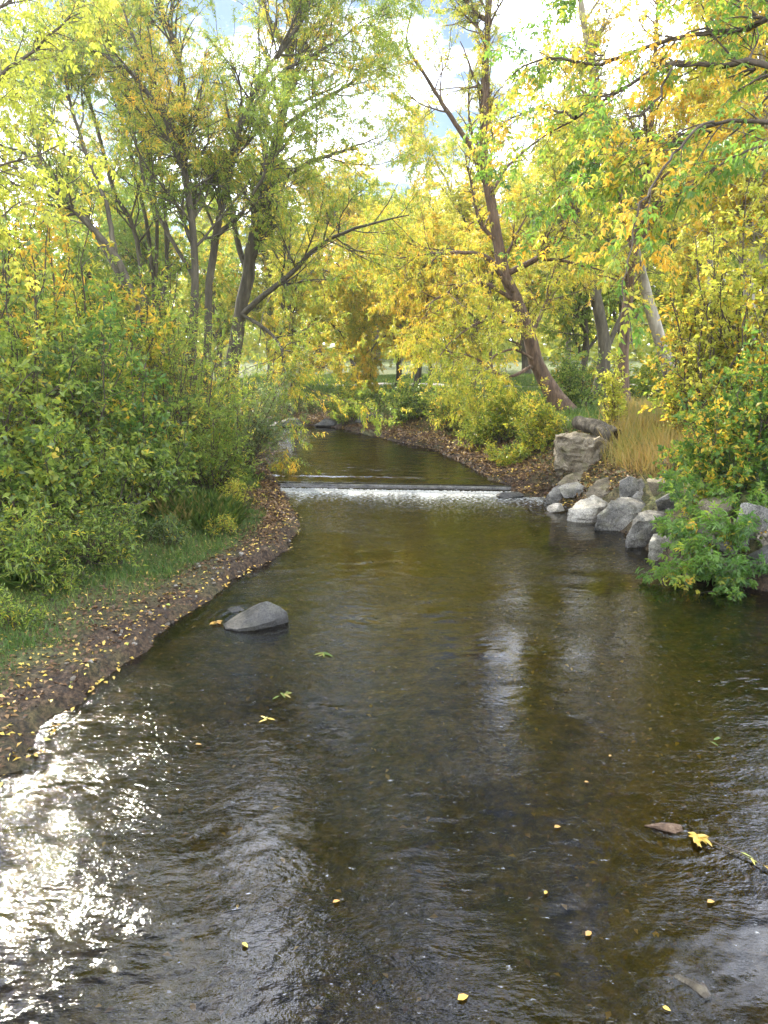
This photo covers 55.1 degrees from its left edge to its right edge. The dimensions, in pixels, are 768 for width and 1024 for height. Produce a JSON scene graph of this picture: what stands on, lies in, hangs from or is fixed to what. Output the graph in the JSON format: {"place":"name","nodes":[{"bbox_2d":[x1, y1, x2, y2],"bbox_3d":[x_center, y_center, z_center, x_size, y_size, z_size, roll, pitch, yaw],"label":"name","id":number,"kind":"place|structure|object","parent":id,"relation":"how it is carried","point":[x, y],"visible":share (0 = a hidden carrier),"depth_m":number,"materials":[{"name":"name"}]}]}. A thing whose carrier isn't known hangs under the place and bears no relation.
{"place":"outdoors","nodes":[
{"label":"outdoors","id":0,"kind":"place"},
{"bbox_2d":[0,421,767,1023],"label":"water","id":1,"kind":"structure","parent":0,"point":[486,689],"depth_m":5.07,"materials":[{"name":"liquid"}]},
{"bbox_2d":[0,517,301,786],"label":"waterline leaves","id":2,"kind":"object","parent":1,"relation":"on","point":[36,753],"visible":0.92,"depth_m":6.47,"materials":[{"name":"brown plant"}]},
{"bbox_2d":[644,822,682,832],"bbox_3d":[1.800,2.022,4.696,0.270,0.104,0.079,5,14,21],"label":"driftwood","id":3,"kind":"object","parent":1,"relation":"on","point":[670,827],"visible":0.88,"depth_m":4.67,"materials":[{"name":"wood"}]},
{"bbox_2d":[674,974,711,997],"bbox_3d":[1.490,2.292,3.549,0.190,0.087,0.090,12,18,43],"label":"driftwood","id":4,"kind":"object","parent":1,"relation":"in","point":[702,990],"visible":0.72,"depth_m":3.52,"materials":[{"name":"brown wood"}]},
{"bbox_2d":[0,345,767,774],"bbox_3d":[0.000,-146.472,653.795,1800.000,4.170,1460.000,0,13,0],"label":"ground","id":5,"kind":"structure","parent":0,"point":[40,709],"depth_m":8.39,"materials":[{"name":"soil"}]},
{"bbox_2d":[0,583,53,631],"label":"weed","id":6,"kind":"object","parent":5,"relation":"on","point":[14,613],"visible":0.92,"depth_m":7.45,"materials":[{"name":"green plant"}]},
{"bbox_2d":[0,535,76,591],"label":"grass tuft","id":7,"kind":"object","parent":5,"relation":"on","point":[15,581],"visible":0.38,"depth_m":8.31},
{"bbox_2d":[0,484,89,595],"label":"shrub","id":8,"kind":"object","parent":5,"relation":"on","point":[15,539],"visible":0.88,"depth_m":8.30,"materials":[{"name":"green plant"}]},
{"bbox_2d":[0,199,94,339],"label":"tree","id":9,"kind":"object","parent":5,"relation":"on","point":[75,238],"visible":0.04,"depth_m":21.21,"materials":[{"name":"yellow plant"}]},
{"bbox_2d":[0,205,95,479],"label":"shrub","id":10,"kind":"object","parent":5,"relation":"on","point":[5,373],"visible":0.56,"depth_m":9.69,"materials":[{"name":"green plant"}]},
{"bbox_2d":[0,383,119,534],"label":"shrub","id":11,"kind":"object","parent":5,"relation":"on","point":[17,481],"visible":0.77,"depth_m":9.05,"materials":[{"name":"green plant"}]},
{"bbox_2d":[23,546,97,603],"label":"weed","id":12,"kind":"object","parent":5,"relation":"on","point":[68,583],"visible":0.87,"depth_m":8.35,"materials":[{"name":"green plant"}]},
{"bbox_2d":[0,0,123,291],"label":"box elder","id":13,"kind":"object","parent":5,"relation":"on","point":[7,71],"visible":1,"depth_m":7.54,"materials":[{"name":"yellow plant"}]},
{"bbox_2d":[0,169,133,394],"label":"shrub","id":14,"kind":"object","parent":5,"relation":"on","point":[18,257],"visible":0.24,"depth_m":11.73,"materials":[{"name":"yellow plant"}]},
{"bbox_2d":[1,477,147,578],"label":"shrub","id":15,"kind":"object","parent":5,"relation":"on","point":[98,526],"visible":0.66,"depth_m":9.05,"materials":[{"name":"green plant"}]},
{"bbox_2d":[0,235,153,468],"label":"shrub","id":16,"kind":"object","parent":5,"relation":"on","point":[87,361],"visible":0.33,"depth_m":10.40,"materials":[{"name":"green plant"}]},
{"bbox_2d":[0,0,167,429],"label":"willow","id":17,"kind":"object","parent":5,"relation":"on","point":[35,136],"visible":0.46,"depth_m":13.87,"materials":[{"name":"green plant"}]},
{"bbox_2d":[17,203,151,340],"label":"tree","id":18,"kind":"object","parent":5,"relation":"on","point":[117,227],"visible":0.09,"depth_m":25.30,"materials":[{"name":"green plant"}]},
{"bbox_2d":[0,383,171,537],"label":"shrub","id":19,"kind":"object","parent":5,"relation":"on","point":[97,480],"visible":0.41,"depth_m":9.90,"materials":[{"name":"green plant"}]},
{"bbox_2d":[0,163,180,422],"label":"shrub","id":20,"kind":"object","parent":5,"relation":"on","point":[69,289],"visible":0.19,"depth_m":12.95,"materials":[{"name":"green plant"}]},
{"bbox_2d":[16,110,174,357],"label":"tree","id":21,"kind":"object","parent":5,"relation":"on","point":[94,224],"visible":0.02,"depth_m":40.53,"materials":[{"name":"yellow plant"}]},
{"bbox_2d":[17,273,181,488],"bbox_3d":[-4.377,-1.867,11.444,2.453,3.474,2.796,0,13,0],"label":"shrub","id":22,"kind":"object","parent":5,"relation":"on","point":[117,397],"visible":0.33,"depth_m":10.83,"materials":[{"name":"green plant"}]},
{"bbox_2d":[74,526,137,568],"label":"weed","id":23,"kind":"object","parent":5,"relation":"on","point":[102,557],"visible":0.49,"depth_m":9.30,"materials":[{"name":"green plant"}]},
{"bbox_2d":[0,0,218,331],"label":"willow","id":24,"kind":"object","parent":5,"relation":"on","point":[96,124],"visible":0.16,"depth_m":17.36,"materials":[{"name":"green plant"}]},
{"bbox_2d":[87,500,162,550],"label":"weed","id":25,"kind":"object","parent":5,"relation":"on","point":[150,530],"visible":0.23,"depth_m":10.19,"materials":[{"name":"green plant"}]},
{"bbox_2d":[28,227,224,415],"bbox_3d":[-5.201,-3.276,14.756,3.708,4.476,3.835,0,13,0],"label":"shrub","id":26,"kind":"object","parent":5,"relation":"on","point":[142,278],"visible":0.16,"depth_m":14.70,"materials":[{"name":"green plant"}]},
{"bbox_2d":[0,465,266,692],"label":"grass","id":27,"kind":"structure","parent":5,"relation":"on","point":[160,562],"depth_m":9.15,"materials":[{"name":"plant"}]},
{"bbox_2d":[0,0,272,447],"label":"willow","id":28,"kind":"object","parent":5,"relation":"on","point":[180,133],"visible":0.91,"depth_m":14.59,"materials":[{"name":"green plant"}]},
{"bbox_2d":[75,383,206,514],"bbox_3d":[-3.797,-0.970,11.192,2.061,2.014,2.398,0,13,0],"label":"shrub","id":29,"kind":"object","parent":5,"relation":"on","point":[165,462],"visible":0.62,"depth_m":11.09,"materials":[{"name":"green plant"}]},
{"bbox_2d":[29,131,260,384],"bbox_3d":[-9.152,-8.870,28.669,7.422,11.181,7.043,6,14,26],"label":"tree","id":30,"kind":"object","parent":5,"relation":"on","point":[175,259],"visible":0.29,"depth_m":27.81,"materials":[{"name":"green plant"}]},
{"bbox_2d":[123,509,188,542],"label":"grass tuft","id":31,"kind":"object","parent":5,"relation":"on","point":[149,521],"visible":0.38,"depth_m":10.63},
{"bbox_2d":[139,511,192,547],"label":"weed","id":32,"kind":"object","parent":5,"relation":"on","point":[170,528],"visible":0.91,"depth_m":10.25,"materials":[{"name":"green plant"}]},
{"bbox_2d":[141,488,214,524],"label":"grass tuft","id":33,"kind":"object","parent":5,"relation":"on","point":[158,505],"visible":0.42,"depth_m":11.09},
{"bbox_2d":[108,289,254,469],"bbox_3d":[-3.951,-2.432,13.933,3.004,3.462,2.786,0,13,0],"label":"shrub","id":34,"kind":"object","parent":5,"relation":"on","point":[179,387],"visible":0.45,"depth_m":13.76,"materials":[{"name":"green plant"}]},
{"bbox_2d":[0,419,384,777],"bbox_3d":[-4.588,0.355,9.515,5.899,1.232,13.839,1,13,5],"label":"fallen leaves","id":35,"kind":"object","parent":5,"relation":"on","point":[29,683],"visible":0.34,"depth_m":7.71,"materials":[{"name":"yellow plant"}]},
{"bbox_2d":[162,484,249,533],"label":"grass tuft","id":36,"kind":"object","parent":5,"relation":"on","point":[222,505],"visible":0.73,"depth_m":11.21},
{"bbox_2d":[154,386,263,498],"bbox_3d":[-3.375,-1.197,13.231,2.279,2.109,2.246,-8,15,-31],"label":"shrub","id":37,"kind":"object","parent":5,"relation":"on","point":[211,461],"visible":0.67,"depth_m":13.14,"materials":[{"name":"green plant"}]},
{"bbox_2d":[175,193,263,376],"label":"tree","id":38,"kind":"object","parent":5,"relation":"on","point":[204,218],"visible":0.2,"depth_m":42.79,"materials":[{"name":"yellow plant"}]},
{"bbox_2d":[204,511,239,536],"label":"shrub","id":39,"kind":"object","parent":5,"relation":"on","point":[227,525],"visible":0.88,"depth_m":10.93,"materials":[{"name":"green plant"}]},
{"bbox_2d":[175,316,275,454],"bbox_3d":[-3.497,-2.702,16.641,2.615,3.436,2.664,4,13,16],"label":"shrub","id":40,"kind":"object","parent":5,"relation":"on","point":[231,381],"visible":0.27,"depth_m":16.24,"materials":[{"name":"green plant"}]},
{"bbox_2d":[217,473,266,505],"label":"shrub","id":41,"kind":"object","parent":5,"relation":"on","point":[231,488],"visible":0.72,"depth_m":12.69,"materials":[{"name":"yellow plant"}]},
{"bbox_2d":[223,601,287,630],"bbox_3d":[-1.413,1.219,8.157,0.722,0.426,0.394,-7,14,-28],"label":"boulder","id":42,"kind":"object","parent":5,"relation":"on","point":[265,614],"visible":0.58,"depth_m":8.06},
{"bbox_2d":[193,138,331,377],"bbox_3d":[-6.168,-12.892,37.947,7.405,12.298,8.791,0,13,0],"label":"tree","id":43,"kind":"object","parent":5,"relation":"on","point":[231,294],"visible":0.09,"depth_m":37.15,"materials":[{"name":"yellow plant"}]},
{"bbox_2d":[214,353,311,470],"bbox_3d":[-2.721,-2.088,15.935,2.530,2.696,1.813,-6,14,-25],"label":"shrub","id":44,"kind":"object","parent":5,"relation":"on","point":[261,432],"visible":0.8,"depth_m":15.77,"materials":[{"name":"green plant"}]},
{"bbox_2d":[141,0,445,432],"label":"willow","id":45,"kind":"object","parent":5,"relation":"on","point":[259,123],"visible":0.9,"depth_m":15.25,"materials":[{"name":"green plant"}]},
{"bbox_2d":[201,180,390,414],"bbox_3d":[-3.106,-8.094,27.858,7.439,9.012,3.566,-4,13,-18],"label":"tree","id":46,"kind":"object","parent":5,"relation":"on","point":[277,296],"visible":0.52,"depth_m":27.89,"materials":[{"name":"yellow plant"}]},
{"bbox_2d":[157,0,456,473],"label":"willow","id":47,"kind":"object","parent":5,"relation":"on","point":[243,309],"visible":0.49,"depth_m":16.76,"materials":[{"name":"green plant"}]},
{"bbox_2d":[256,143,374,371],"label":"tree","id":48,"kind":"object","parent":5,"relation":"on","point":[315,236],"visible":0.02,"depth_m":49.46,"materials":[{"name":"yellow plant"}]},
{"bbox_2d":[262,108,407,382],"bbox_3d":[-2.071,-12.944,35.990,7.420,13.537,8.377,0,13,0],"label":"tree","id":49,"kind":"object","parent":5,"relation":"on","point":[350,209],"visible":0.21,"depth_m":35.35,"materials":[{"name":"yellow plant"}]},
{"bbox_2d":[325,371,375,424],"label":"shrub","id":50,"kind":"object","parent":5,"relation":"on","point":[335,408],"visible":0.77,"depth_m":26.16,"materials":[{"name":"green plant"}]},
{"bbox_2d":[335,215,393,375],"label":"tree","id":51,"kind":"object","parent":5,"relation":"on","point":[360,248],"visible":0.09,"depth_m":32.17,"materials":[{"name":"yellow plant"}]},
{"bbox_2d":[0,415,765,759],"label":"pebbles","id":52,"kind":"object","parent":5,"relation":"on","point":[38,685],"visible":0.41,"depth_m":8.39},
{"bbox_2d":[278,483,510,488],"bbox_3d":[0.058,-0.318,15.889,5.863,0.612,0.289,1,13,5],"label":"weir","id":53,"kind":"object","parent":5,"relation":"on","point":[424,486],"visible":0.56,"depth_m":15.69,"materials":[{"name":"concrete"}]},
{"bbox_2d":[362,202,438,393],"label":"tree","id":54,"kind":"object","parent":5,"relation":"on","point":[398,373],"visible":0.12,"depth_m":28.66,"materials":[{"name":"yellow plant"}]},
{"bbox_2d":[296,206,511,394],"bbox_3d":[0.801,-7.429,27.862,8.551,7.731,4.111,4,13,17],"label":"tree","id":55,"kind":"object","parent":5,"relation":"on","point":[367,366],"visible":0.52,"depth_m":27.42,"materials":[{"name":"yellow plant"}]},
{"bbox_2d":[47,263,760,360],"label":"wood","id":56,"kind":"object","parent":5,"relation":"on","point":[549,350],"visible":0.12,"depth_m":77.94,"materials":[{"name":"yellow plant"}]},
{"bbox_2d":[380,376,439,429],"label":"shrub","id":57,"kind":"object","parent":5,"relation":"on","point":[398,404],"visible":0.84,"depth_m":24.31,"materials":[{"name":"green plant"}]},
{"bbox_2d":[389,195,464,390],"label":"tree","id":58,"kind":"object","parent":5,"relation":"on","point":[439,226],"visible":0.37,"depth_m":27.22,"materials":[{"name":"yellow plant"}]},
{"bbox_2d":[377,128,486,374],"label":"tree","id":59,"kind":"object","parent":5,"relation":"on","point":[425,195],"visible":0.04,"depth_m":41.26,"materials":[{"name":"yellow plant"}]},
{"bbox_2d":[213,372,664,450],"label":"grass","id":60,"kind":"structure","parent":5,"relation":"on","point":[578,411],"depth_m":30.28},
{"bbox_2d":[413,361,480,432],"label":"shrub","id":61,"kind":"object","parent":5,"relation":"on","point":[442,409],"visible":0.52,"depth_m":21.87,"materials":[{"name":"green plant"}]},
{"bbox_2d":[385,185,508,369],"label":"tree","id":62,"kind":"object","parent":5,"relation":"on","point":[446,275],"depth_m":54.26,"materials":[{"name":"yellow plant"}]},
{"bbox_2d":[239,387,657,507],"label":"leaf litter","id":63,"kind":"object","parent":5,"relation":"on","point":[314,418],"visible":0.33,"depth_m":18.62,"materials":[{"name":"plant"}]},
{"bbox_2d":[387,82,545,384],"bbox_3d":[4.215,-12.644,33.853,8.193,13.905,7.328,0,13,0],"label":"tree","id":64,"kind":"object","parent":5,"relation":"on","point":[458,207],"visible":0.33,"depth_m":32.84,"materials":[{"name":"yellow plant"}]},
{"bbox_2d":[452,410,504,446],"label":"shrub","id":65,"kind":"object","parent":5,"relation":"on","point":[477,435],"visible":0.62,"depth_m":19.49,"materials":[{"name":"green plant"}]},
{"bbox_2d":[439,174,539,396],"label":"tree","id":66,"kind":"object","parent":5,"relation":"on","point":[473,274],"visible":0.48,"depth_m":23.63,"materials":[{"name":"yellow plant"}]},
{"bbox_2d":[467,382,528,443],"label":"shrub","id":67,"kind":"object","parent":5,"relation":"on","point":[493,411],"visible":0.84,"depth_m":19.08,"materials":[{"name":"green plant"}]},
{"bbox_2d":[337,0,679,450],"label":"willow","id":68,"kind":"object","parent":5,"relation":"on","point":[537,366],"visible":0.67,"depth_m":18.82,"materials":[{"name":"yellow plant"}]},
{"bbox_2d":[482,438,534,466],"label":"shrub","id":69,"kind":"object","parent":5,"relation":"on","point":[516,455],"visible":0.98,"depth_m":17.03,"materials":[{"name":"yellow plant"}]},
{"bbox_2d":[450,79,588,373],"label":"tree","id":70,"kind":"object","parent":5,"relation":"on","point":[528,304],"visible":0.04,"depth_m":44.16,"materials":[{"name":"yellow plant"}]},
{"bbox_2d":[503,376,568,455],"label":"shrub","id":71,"kind":"object","parent":5,"relation":"on","point":[541,422],"visible":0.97,"depth_m":17.02,"materials":[{"name":"yellow plant"}]},
{"bbox_2d":[558,482,585,497],"bbox_3d":[3.670,-0.387,14.174,0.628,0.347,0.373,0,13,0],"label":"boulder","id":72,"kind":"object","parent":5,"relation":"on","point":[569,490],"visible":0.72,"depth_m":14.10,"materials":[{"name":"grey stone"}]},
{"bbox_2d":[542,348,606,407],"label":"shrub","id":73,"kind":"object","parent":5,"relation":"on","point":[569,384],"visible":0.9,"depth_m":21.20,"materials":[{"name":"green plant"}]},
{"bbox_2d":[548,343,615,389],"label":"shrub","id":74,"kind":"object","parent":5,"relation":"on","point":[553,364],"visible":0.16,"depth_m":30.09,"materials":[{"name":"green plant"}]},
{"bbox_2d":[497,153,667,381],"bbox_3d":[8.787,-10.690,32.695,7.786,10.485,6.826,0,13,0],"label":"tree","id":75,"kind":"object","parent":5,"relation":"on","point":[582,318],"visible":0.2,"depth_m":32.38,"materials":[{"name":"yellow plant"}]},
{"bbox_2d":[553,431,612,476],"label":"stone block","id":76,"kind":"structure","parent":5,"relation":"on","point":[575,451],"depth_m":15.04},
{"bbox_2d":[572,416,620,441],"bbox_3d":[4.468,-1.710,15.520,0.390,0.559,1.145,-8,15,-32],"label":"log","id":77,"kind":"object","parent":76,"relation":"on","point":[586,425],"visible":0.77,"depth_m":15.38,"materials":[{"name":"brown wood"}]},
{"bbox_2d":[567,495,607,522],"bbox_3d":[3.668,0.059,13.074,0.974,0.622,0.450,-12,17,-42],"label":"boulder","id":78,"kind":"object","parent":5,"relation":"on","point":[590,508],"visible":0.62,"depth_m":12.82,"materials":[{"name":"stone"}]},
{"bbox_2d":[586,477,610,497],"bbox_3d":[4.137,-0.279,13.546,0.976,0.627,0.483,-11,17,-40],"label":"boulder","id":79,"kind":"object","parent":5,"relation":"on","point":[598,488],"visible":0.42,"depth_m":13.38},
{"bbox_2d":[524,51,689,397],"bbox_3d":[7.499,-9.063,24.371,6.388,10.919,3.834,-3,13,-12],"label":"tree","id":80,"kind":"object","parent":5,"relation":"on","point":[605,338],"visible":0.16,"depth_m":24.02,"materials":[{"name":"yellow plant"}]},
{"bbox_2d":[592,350,630,425],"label":"shrub","id":81,"kind":"object","parent":5,"relation":"on","point":[617,399],"visible":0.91,"depth_m":15.84,"materials":[{"name":"yellow plant"}]},
{"bbox_2d":[462,0,767,356],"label":"box elder","id":82,"kind":"object","parent":5,"relation":"on","point":[661,152],"visible":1,"depth_m":6.95,"materials":[{"name":"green plant"}]},
{"bbox_2d":[547,99,687,376],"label":"tree","id":83,"kind":"object","parent":5,"relation":"on","point":[614,313],"visible":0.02,"depth_m":40.65,"materials":[{"name":"yellow plant"}]},
{"bbox_2d":[595,497,645,530],"bbox_3d":[4.091,0.149,12.409,1.208,0.720,0.498,-8,15,-31],"label":"boulder","id":84,"kind":"object","parent":5,"relation":"on","point":[619,514],"visible":0.66,"depth_m":12.19,"materials":[{"name":"grey stone"}]},
{"bbox_2d":[530,0,717,391],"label":"tree","id":85,"kind":"object","parent":5,"relation":"on","point":[588,31],"visible":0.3,"depth_m":17.90,"materials":[{"name":"yellow plant"}]},
{"bbox_2d":[619,476,638,496],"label":"boulder","id":86,"kind":"object","parent":5,"relation":"on","point":[628,486],"visible":0.84,"depth_m":12.77,"materials":[{"name":"grey stone"}]},
{"bbox_2d":[608,345,669,399],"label":"shrub","id":87,"kind":"object","parent":5,"relation":"on","point":[649,376],"visible":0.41,"depth_m":23.93,"materials":[{"name":"green plant"}]},
{"bbox_2d":[625,510,665,547],"bbox_3d":[4.143,0.376,11.407,1.006,0.740,0.421,-12,17,-43],"label":"boulder","id":88,"kind":"object","parent":5,"relation":"on","point":[641,533],"visible":0.55,"depth_m":11.17,"materials":[{"name":"grey stone"}]},
{"bbox_2d":[616,220,687,373],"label":"tree","id":89,"kind":"object","parent":5,"relation":"on","point":[647,325],"visible":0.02,"depth_m":46.90,"materials":[{"name":"yellow plant"}]},
{"bbox_2d":[590,0,721,401],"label":"tree","id":90,"kind":"object","parent":5,"relation":"on","point":[631,281],"visible":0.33,"depth_m":17.93,"materials":[{"name":"yellow plant"}]},
{"bbox_2d":[648,533,672,560],"bbox_3d":[4.056,0.630,10.689,0.330,0.596,0.632,8,15,30],"label":"boulder","id":91,"kind":"object","parent":5,"relation":"on","point":[655,548],"visible":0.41,"depth_m":10.52,"materials":[{"name":"stone"}]},
{"bbox_2d":[585,395,742,481],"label":"ochre grass","id":92,"kind":"structure","parent":5,"relation":"on","point":[644,424],"depth_m":14.12,"materials":[{"name":"plant"}]},
{"bbox_2d":[632,108,732,334],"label":"tree","id":93,"kind":"object","parent":5,"relation":"on","point":[686,289],"visible":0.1,"depth_m":33.68,"materials":[{"name":"yellow plant"}]},
{"bbox_2d":[634,253,753,434],"bbox_3d":[5.820,-3.018,13.808,1.892,3.577,2.381,0,13,0],"label":"shrub","id":94,"kind":"object","parent":5,"relation":"on","point":[680,387],"visible":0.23,"depth_m":13.91,"materials":[{"name":"yellow plant"}]},
{"bbox_2d":[634,0,758,333],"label":"poplar","id":95,"kind":"object","parent":5,"relation":"on","point":[706,94],"visible":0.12,"depth_m":15.92,"materials":[{"name":"yellow plant"}]},
{"bbox_2d":[635,431,767,600],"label":"shrub","id":96,"kind":"object","parent":5,"relation":"on","point":[691,543],"visible":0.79,"depth_m":9.55,"materials":[{"name":"green plant"}]},
{"bbox_2d":[648,385,767,498],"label":"shrub","id":97,"kind":"object","parent":5,"relation":"on","point":[747,444],"visible":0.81,"depth_m":10.43,"materials":[{"name":"green plant"}]},
{"bbox_2d":[657,148,767,435],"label":"shrub","id":98,"kind":"object","parent":5,"relation":"on","point":[701,328],"visible":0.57,"depth_m":12.73,"materials":[{"name":"yellow plant"}]},
{"bbox_2d":[693,497,735,527],"bbox_3d":[4.646,0.043,10.331,0.542,0.485,0.415,-9,16,-35],"label":"boulder","id":99,"kind":"object","parent":5,"relation":"on","point":[707,504],"visible":0.26,"depth_m":10.21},
{"bbox_2d":[673,32,767,343],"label":"tree","id":100,"kind":"object","parent":5,"relation":"on","point":[692,267],"visible":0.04,"depth_m":28.67,"materials":[{"name":"yellow plant"}]},
{"bbox_2d":[674,319,767,479],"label":"shrub","id":101,"kind":"object","parent":5,"relation":"on","point":[763,399],"visible":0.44,"depth_m":10.77,"materials":[{"name":"green plant"}]},
{"bbox_2d":[679,0,767,359],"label":"poplar","id":102,"kind":"object","parent":5,"relation":"on","point":[693,121],"visible":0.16,"depth_m":14.70,"materials":[{"name":"yellow plant"}]},
{"bbox_2d":[683,0,767,335],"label":"poplar","id":103,"kind":"object","parent":5,"relation":"on","point":[759,96],"visible":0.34,"depth_m":13.81,"materials":[{"name":"yellow plant"}]},
{"bbox_2d":[691,214,767,426],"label":"shrub","id":104,"kind":"object","parent":5,"relation":"on","point":[751,311],"visible":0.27,"depth_m":12.43,"materials":[{"name":"yellow plant"}]},
{"bbox_2d":[736,502,767,539],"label":"boulder","id":105,"kind":"object","parent":5,"relation":"on","point":[761,511],"visible":0.34,"depth_m":9.76,"materials":[{"name":"grey stone"}]},
{"bbox_2d":[0,0,767,344],"label":"sky","id":106,"kind":"structure","parent":0,"point":[526,10],"materials":[{"name":"white"}]},
{"bbox_2d":[280,488,513,494],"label":"white water","id":107,"kind":"structure","parent":0,"point":[395,491],"depth_m":15.48,"materials":[{"name":"grey liquid"}]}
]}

